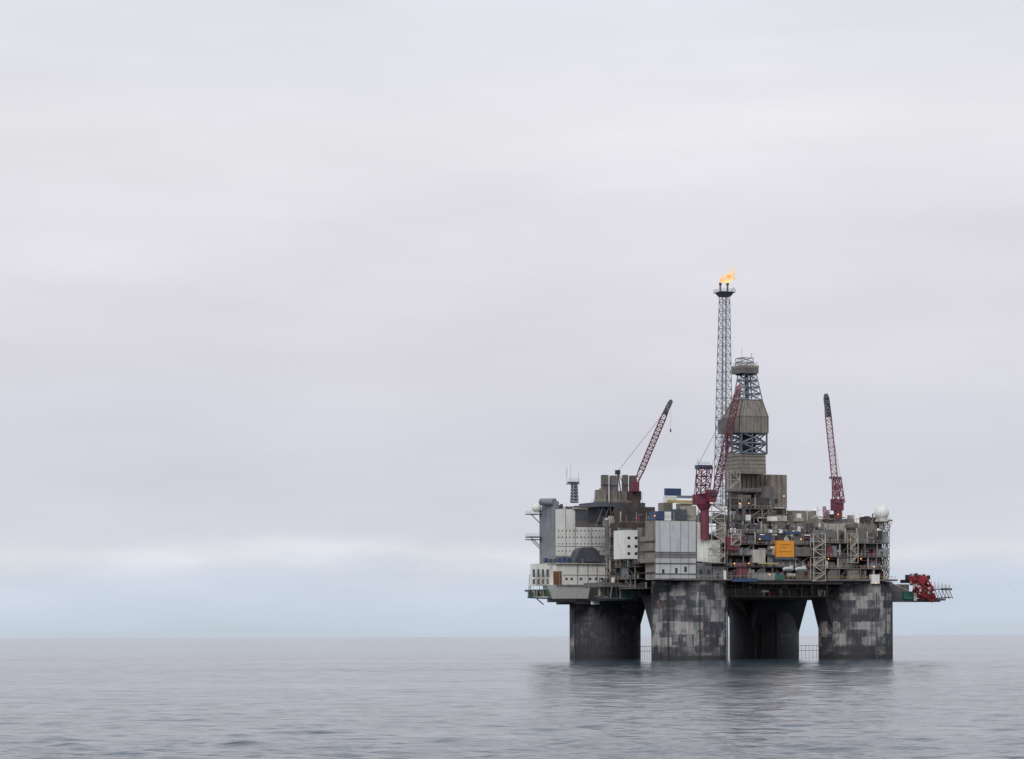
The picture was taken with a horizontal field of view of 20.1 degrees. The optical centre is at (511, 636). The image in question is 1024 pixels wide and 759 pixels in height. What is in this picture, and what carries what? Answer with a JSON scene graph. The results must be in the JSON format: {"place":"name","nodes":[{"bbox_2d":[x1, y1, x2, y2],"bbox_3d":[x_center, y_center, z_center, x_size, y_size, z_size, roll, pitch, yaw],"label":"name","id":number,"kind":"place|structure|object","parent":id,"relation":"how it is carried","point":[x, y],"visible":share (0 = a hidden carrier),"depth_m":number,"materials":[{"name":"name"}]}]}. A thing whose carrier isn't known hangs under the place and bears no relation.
{"place":"outdoors","nodes":[
{"label":"outdoors","id":0,"kind":"place"},
{"bbox_2d":[0,635,1023,758],"bbox_3d":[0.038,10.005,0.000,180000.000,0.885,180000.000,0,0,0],"label":"sea","id":1,"kind":"structure","parent":0,"point":[939,697],"depth_m":444.60,"materials":[{"name":"grey liquid"}]},
{"bbox_2d":[525,469,952,659],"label":"oil platform","id":2,"kind":"structure","parent":1,"relation":"in","point":[610,569],"depth_m":1218.16,"materials":[{"name":"concrete"}]},
{"bbox_2d":[615,399,672,506],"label":"pedestal crane","id":3,"kind":"object","parent":2,"relation":"on","point":[634,494],"visible":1,"depth_m":1226.27,"materials":[{"name":"metal"}]},
{"bbox_2d":[692,384,741,538],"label":"pedestal crane","id":4,"kind":"object","parent":2,"relation":"on","point":[701,500],"visible":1,"depth_m":1184.29,"materials":[{"name":"red metal"}]},
{"bbox_2d":[713,283,734,506],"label":"flare tower","id":5,"kind":"structure","parent":2,"relation":"on","point":[722,293],"depth_m":1261.80,"materials":[{"name":"steel"}]},
{"bbox_2d":[719,268,736,282],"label":"gas flame","id":6,"kind":"object","parent":5,"relation":"on","point":[729,276],"visible":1,"depth_m":1261.66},
{"bbox_2d":[718,353,768,474],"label":"drilling derrick","id":7,"kind":"object","parent":2,"relation":"on","point":[752,420],"visible":0.88,"depth_m":1231.27,"materials":[{"name":"metal"}]},
{"bbox_2d":[821,393,844,521],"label":"pedestal crane","id":8,"kind":"object","parent":2,"relation":"on","point":[836,506],"visible":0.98,"depth_m":1229.63,"materials":[{"name":"metal"}]},
{"bbox_2d":[874,506,892,578],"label":"radome tower","id":9,"kind":"structure","parent":2,"relation":"on","point":[881,513],"depth_m":1222.78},
{"bbox_2d":[0,0,1023,638],"label":"sky","id":10,"kind":"structure","parent":0,"point":[306,307],"materials":[{"name":"grey"}]}
]}

